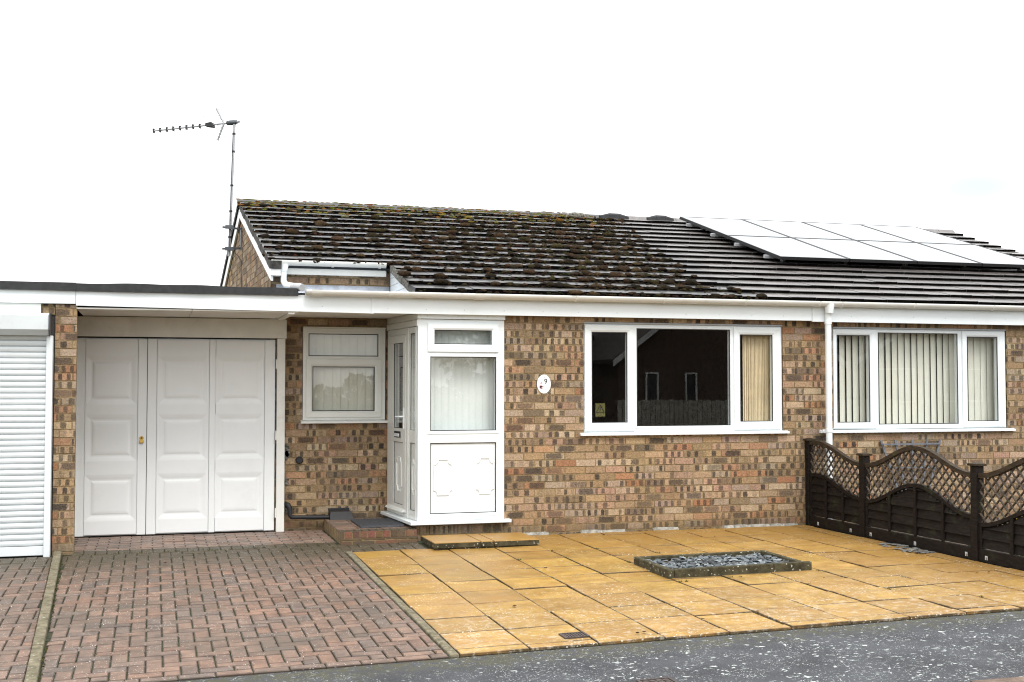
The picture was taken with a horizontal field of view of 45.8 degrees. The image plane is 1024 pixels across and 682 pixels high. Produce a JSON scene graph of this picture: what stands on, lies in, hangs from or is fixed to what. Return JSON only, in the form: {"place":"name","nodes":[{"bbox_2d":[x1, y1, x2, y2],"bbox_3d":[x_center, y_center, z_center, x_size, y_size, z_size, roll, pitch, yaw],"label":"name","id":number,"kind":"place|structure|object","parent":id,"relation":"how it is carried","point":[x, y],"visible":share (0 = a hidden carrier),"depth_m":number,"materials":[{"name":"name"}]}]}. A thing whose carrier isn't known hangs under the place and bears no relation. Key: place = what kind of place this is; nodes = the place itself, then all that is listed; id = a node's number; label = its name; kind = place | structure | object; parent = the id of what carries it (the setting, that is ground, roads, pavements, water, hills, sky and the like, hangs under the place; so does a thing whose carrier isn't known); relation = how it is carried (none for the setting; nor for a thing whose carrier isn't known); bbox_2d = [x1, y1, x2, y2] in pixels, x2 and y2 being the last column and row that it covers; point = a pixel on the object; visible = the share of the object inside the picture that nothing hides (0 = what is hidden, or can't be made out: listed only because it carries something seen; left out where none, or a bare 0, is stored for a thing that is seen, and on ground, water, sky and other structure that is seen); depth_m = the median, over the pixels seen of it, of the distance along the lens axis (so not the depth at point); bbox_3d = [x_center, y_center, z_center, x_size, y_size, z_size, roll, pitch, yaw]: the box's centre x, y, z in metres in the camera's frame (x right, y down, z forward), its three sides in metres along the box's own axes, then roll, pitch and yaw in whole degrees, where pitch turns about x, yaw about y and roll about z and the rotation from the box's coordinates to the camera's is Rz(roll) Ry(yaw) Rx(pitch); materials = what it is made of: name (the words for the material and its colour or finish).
{"place":"outdoors","nodes":[
{"label":"outdoors","id":0,"kind":"place"},
{"bbox_2d":[0,557,52,681],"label":"neighbour driveway","id":1,"kind":"structure","parent":0,"point":[13,647],"depth_m":8.79,"materials":[{"name":"brick"}]},
{"bbox_2d":[0,281,89,556],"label":"flat roofed garage","id":2,"kind":"structure","parent":0,"point":[27,343],"depth_m":11.05,"materials":[{"name":"white plastic"}]},
{"bbox_2d":[40,530,448,681],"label":"driveway","id":3,"kind":"structure","parent":0,"point":[374,599],"depth_m":8.68,"materials":[{"name":"brick"}]},
{"bbox_2d":[0,527,1014,681],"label":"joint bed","id":4,"kind":"object","parent":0,"point":[48,636],"visible":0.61,"depth_m":8.48,"materials":[{"name":"grey sand"}]},
{"bbox_2d":[52,283,370,555],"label":"flat roofed garage","id":5,"kind":"structure","parent":4,"relation":"on","point":[164,409],"depth_m":12.55,"materials":[{"name":"plastic"}]},
{"bbox_2d":[75,338,147,536],"bbox_3d":[-4.126,0.982,12.454,0.704,2.028,0.072,1,-2,-16],"label":"door leaf","id":6,"kind":"structure","parent":5,"relation":"in","point":[111,399],"depth_m":12.45,"materials":[{"name":"paint"}]},
{"bbox_2d":[146,338,274,533],"bbox_3d":[-3.162,0.993,12.754,1.304,2.028,0.042,1,-2,-16],"label":"door leaf","id":7,"kind":"structure","parent":5,"relation":"in","point":[211,402],"depth_m":12.74,"materials":[{"name":"paint"}]},
{"bbox_2d":[324,517,416,544],"bbox_3d":[-1.487,1.976,12.561,0.760,0.163,1.252,1,-2,-16],"label":"brick step","id":8,"kind":"object","parent":4,"relation":"on","point":[346,532],"visible":0.68,"depth_m":12.02,"materials":[{"name":"brick"}]},
{"bbox_2d":[328,508,353,519],"bbox_3d":[-1.836,1.875,13.021,0.290,0.140,0.232,1,-2,-16],"label":"drain cover","id":9,"kind":"object","parent":8,"relation":"on","point":[339,513],"visible":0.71,"depth_m":12.98,"materials":[{"name":"black plastic"}]},
{"bbox_2d":[351,518,403,527],"bbox_3d":[-1.401,1.882,12.554,0.440,0.020,0.680,1,-2,-16],"label":"door mat","id":10,"kind":"object","parent":8,"relation":"on","point":[376,522],"depth_m":12.48,"materials":[{"name":"rubber"}]},
{"bbox_2d":[38,545,981,680],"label":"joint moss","id":11,"kind":"object","parent":4,"relation":"on","point":[242,588],"visible":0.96,"depth_m":9.37,"materials":[{"name":"green plant"}]},
{"bbox_2d":[220,199,1023,534],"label":"semi detached bungalow","id":12,"kind":"object","parent":4,"relation":"on","point":[672,439],"visible":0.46,"depth_m":13.33,"materials":[{"name":"brick"}]},
{"bbox_2d":[151,105,241,286],"bbox_3d":[-4.206,-1.736,16.225,1.349,2.772,0.380,0,-2,12],"label":"tv aerial","id":13,"kind":"object","parent":12,"relation":"attached to","point":[230,226],"visible":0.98,"depth_m":16.14,"materials":[{"name":"metal"}]},
{"bbox_2d":[295,456,302,463],"bbox_3d":[-2.284,1.280,13.007,0.080,0.080,0.055,1,-2,-16],"label":"vent pipe","id":14,"kind":"object","parent":12,"relation":"attached to","point":[298,459],"visible":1,"depth_m":12.98,"materials":[{"name":"black plastic"}]},
{"bbox_2d":[284,502,328,518],"bbox_3d":[-2.185,1.815,12.955,0.521,0.193,0.103,0,-2,-7],"label":"waste pipe","id":15,"kind":"object","parent":12,"relation":"attached to","point":[289,509],"visible":1,"depth_m":12.92,"materials":[{"name":"black plastic"}]},
{"bbox_2d":[309,334,376,409],"bbox_3d":[-1.848,0.386,13.314,0.860,1.012,0.040,1,-2,-16],"label":"vertical blind","id":16,"kind":"object","parent":12,"relation":"attached to","point":[343,388],"visible":0.62,"depth_m":13.31,"materials":[{"name":"beige fabric"}]},
{"bbox_2d":[300,327,387,423],"bbox_3d":[-1.816,0.372,13.199,0.967,1.044,0.124,1,-2,-16],"label":"window","id":17,"kind":"structure","parent":12,"relation":"in","point":[309,416],"depth_m":13.18,"materials":[{"name":"white plastic"}]},
{"bbox_2d":[380,314,510,540],"bbox_3d":[-0.723,0.911,12.855,1.140,2.344,1.210,1,-2,-16],"label":"entrance porch","id":18,"kind":"object","parent":12,"relation":"attached to","point":[453,480],"visible":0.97,"depth_m":12.38,"materials":[{"name":"white plastic"}]},
{"bbox_2d":[385,335,405,512],"bbox_3d":[-1.228,0.870,12.901,0.122,1.852,0.662,1,-2,-21],"label":"door","id":19,"kind":"structure","parent":18,"relation":"in","point":[396,435],"depth_m":13.00,"materials":[{"name":"white plastic"}]},
{"bbox_2d":[431,331,493,429],"bbox_3d":[-0.529,0.457,12.554,0.780,1.212,0.040,1,-2,-16],"label":"vertical blind","id":20,"kind":"object","parent":12,"relation":"attached to","point":[462,393],"visible":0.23,"depth_m":12.55,"materials":[{"name":"fabric"}]},
{"bbox_2d":[235,198,766,299],"bbox_3d":[-0.414,-1.176,14.709,5.479,1.592,4.794,1,-2,-16],"label":"roof moss","id":21,"kind":"object","parent":12,"relation":"on","point":[574,251],"visible":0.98,"depth_m":14.46,"materials":[{"name":"plant"}]},
{"bbox_2d":[537,375,550,393],"bbox_3d":[0.332,0.451,12.630,0.154,0.200,0.018,1,-2,-16],"label":"house number plaque","id":22,"kind":"object","parent":12,"relation":"attached to","point":[543,384],"visible":1,"depth_m":12.62,"materials":[{"name":"ceramic"}]},
{"bbox_2d":[595,403,604,416],"bbox_3d":[0.943,0.735,12.925,0.110,0.140,0.010,1,-2,-16],"label":"warning sign","id":23,"kind":"object","parent":12,"relation":"attached to","point":[599,409],"visible":1,"depth_m":12.92,"materials":[{"name":"yellow paper"}]},
{"bbox_2d":[580,322,789,435],"bbox_3d":[1.878,0.410,13.112,2.443,1.200,0.124,1,-2,-16],"label":"window","id":24,"kind":"structure","parent":12,"relation":"in","point":[735,425],"depth_m":13.11,"materials":[{"name":"white plastic"}]},
{"bbox_2d":[742,335,769,420],"bbox_3d":[2.726,0.432,13.482,0.374,1.112,0.058,1,-2,-16],"label":"vertical blind","id":25,"kind":"object","parent":12,"relation":"attached to","point":[756,377],"visible":0.69,"depth_m":13.46,"materials":[{"name":"beige fabric"}]},
{"bbox_2d":[686,223,1022,268],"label":"mounting rails","id":26,"kind":"object","parent":12,"relation":"attached to","point":[717,235],"visible":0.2,"depth_m":16.13,"materials":[{"name":"metal"}]},
{"bbox_2d":[679,216,788,237],"bbox_3d":[3.129,-1.597,17.108,1.077,0.460,1.305,1,-2,-16],"label":"solar panel","id":27,"kind":"object","parent":26,"relation":"attached to","point":[723,227],"visible":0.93,"depth_m":17.07,"materials":[{"name":"white glass"}]},
{"bbox_2d":[726,235,849,261],"bbox_3d":[3.590,-1.219,15.873,1.077,0.460,1.305,1,-2,-16],"label":"solar panel","id":28,"kind":"object","parent":26,"relation":"attached to","point":[785,248],"visible":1,"depth_m":15.74,"materials":[{"name":"white glass"}]},
{"bbox_2d":[742,219,853,239],"bbox_3d":[4.080,-1.586,17.389,1.077,0.460,1.305,1,-2,-16],"label":"solar panel","id":29,"kind":"object","parent":26,"relation":"attached to","point":[794,229],"visible":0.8,"depth_m":17.36,"materials":[{"name":"white glass"}]},
{"bbox_2d":[794,238,916,263],"bbox_3d":[4.541,-1.208,16.155,1.077,0.460,1.305,1,-2,-16],"label":"solar panel","id":30,"kind":"object","parent":26,"relation":"attached to","point":[854,251],"visible":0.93,"depth_m":16.03,"materials":[{"name":"white glass"}]},
{"bbox_2d":[803,222,913,241],"bbox_3d":[5.032,-1.575,17.671,1.077,0.460,1.305,1,-2,-16],"label":"solar panel","id":31,"kind":"object","parent":26,"relation":"attached to","point":[856,231],"visible":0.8,"depth_m":17.65,"materials":[{"name":"white glass"}]},
{"bbox_2d":[860,224,974,244],"bbox_3d":[5.983,-1.564,17.952,1.077,0.460,1.305,1,-2,-16],"label":"solar panel","id":32,"kind":"object","parent":26,"relation":"attached to","point":[915,234],"visible":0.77,"depth_m":17.93,"materials":[{"name":"white glass"}]},
{"bbox_2d":[856,240,981,265],"bbox_3d":[5.493,-1.197,16.436,1.077,0.460,1.305,1,-2,-16],"label":"solar panel","id":33,"kind":"object","parent":26,"relation":"attached to","point":[919,253],"visible":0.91,"depth_m":16.32,"materials":[{"name":"white glass"}]},
{"bbox_2d":[917,242,1023,267],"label":"solar panel","id":34,"kind":"object","parent":26,"relation":"attached to","point":[984,256],"visible":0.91,"depth_m":16.66,"materials":[{"name":"white glass"}]},
{"bbox_2d":[837,333,994,423],"bbox_3d":[4.728,0.447,14.121,2.290,1.132,0.040,1,-2,-16],"label":"vertical blind","id":35,"kind":"object","parent":12,"relation":"attached to","point":[982,401],"visible":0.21,"depth_m":14.12,"materials":[{"name":"beige fabric"}]},
{"bbox_2d":[819,327,1015,432],"bbox_3d":[4.665,0.448,13.935,2.575,1.192,0.124,1,-2,-16],"label":"window","id":36,"kind":"structure","parent":12,"relation":"in","point":[962,423],"depth_m":14.00,"materials":[{"name":"white plastic"}]},
{"bbox_2d":[803,438,1023,570],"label":"garden fence","id":37,"kind":"object","parent":4,"relation":"on","point":[928,511],"visible":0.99,"depth_m":11.49,"materials":[{"name":"brown wood"}]},
{"bbox_2d":[0,0,1023,285],"label":"sky","id":38,"kind":"structure","parent":0,"point":[869,112],"materials":[{"name":"white"}]},
{"bbox_2d":[163,546,989,632],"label":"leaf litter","id":39,"kind":"object","parent":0,"point":[544,567],"visible":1,"depth_m":8.74,"materials":[{"name":"brown plant"}]},
{"bbox_2d":[174,610,1023,681],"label":"pavement","id":40,"kind":"structure","parent":0,"point":[966,648],"depth_m":7.17,"materials":[{"name":"grey asphalt"}]},
{"bbox_2d":[636,677,677,681],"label":"utility cover","id":41,"kind":"object","parent":40,"relation":"on","point":[665,679],"visible":1,"depth_m":6.71,"materials":[{"name":"metal"}]},
{"bbox_2d":[353,525,1023,657],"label":"patio","id":42,"kind":"structure","parent":0,"point":[461,602],"depth_m":9.38,"materials":[{"name":"yellow stone"}]},
{"bbox_2d":[421,532,538,549],"bbox_3d":[-0.319,1.970,11.862,1.040,0.092,0.594,1,-2,-16],"label":"slab step","id":43,"kind":"object","parent":42,"relation":"on","point":[468,541],"visible":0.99,"depth_m":11.69,"materials":[{"name":"yellow stone"}]},
{"bbox_2d":[558,631,589,638],"bbox_3d":[0.401,1.896,7.799,0.170,0.019,0.135,1,-2,-16],"label":"drain grate","id":44,"kind":"object","parent":42,"relation":"on","point":[573,635],"visible":1,"depth_m":7.78,"materials":[{"name":"metal"}]},
{"bbox_2d":[634,550,811,578],"bbox_3d":[1.798,1.953,10.400,1.315,0.176,0.757,1,-2,-16],"label":"raised bed","id":45,"kind":"object","parent":42,"relation":"on","point":[792,564],"visible":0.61,"depth_m":10.13,"materials":[{"name":"concrete"}]},
{"bbox_2d":[647,553,788,568],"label":"slate chippings","id":46,"kind":"object","parent":45,"relation":"in","point":[723,560],"visible":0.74,"depth_m":10.45,"materials":[{"name":"grey gravel"}]},
{"bbox_2d":[879,542,934,552],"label":"slate pieces","id":47,"kind":"object","parent":42,"relation":"on","point":[915,549],"visible":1,"depth_m":11.36,"materials":[{"name":"grey stone"}]},
{"bbox_2d":[817,518,1022,570],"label":"garden ground","id":48,"kind":"structure","parent":0,"point":[988,520],"depth_m":12.36,"materials":[{"name":"soil"}]},
{"bbox_2d":[880,439,940,490],"bbox_3d":[4.561,1.592,13.790,0.804,0.943,0.069,1,-2,-16],"label":"trellis","id":49,"kind":"object","parent":48,"relation":"on","point":[896,444],"visible":0.46,"depth_m":13.80,"materials":[{"name":"brown wood"}]},
{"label":"ground","id":50,"kind":"structure","parent":0,"visible":0},
{"bbox_2d":[24,551,61,681],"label":"concrete kerb","id":51,"kind":"structure","parent":50,"relation":"on","point":[34,663],"depth_m":8.13,"materials":[{"name":"beige concrete"}]},
{"bbox_2d":[346,551,458,657],"bbox_3d":[-0.939,1.986,9.332,0.062,0.192,4.159,1,-2,-16],"label":"concrete edging","id":52,"kind":"object","parent":50,"relation":"on","point":[438,640],"visible":0.47,"depth_m":8.65,"materials":[{"name":"beige concrete"}]},
{"bbox_2d":[970,676,1023,681],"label":"kerb","id":53,"kind":"structure","parent":50,"relation":"on","point":[1015,679],"depth_m":6.56,"materials":[{"name":"beige concrete"}]}
]}

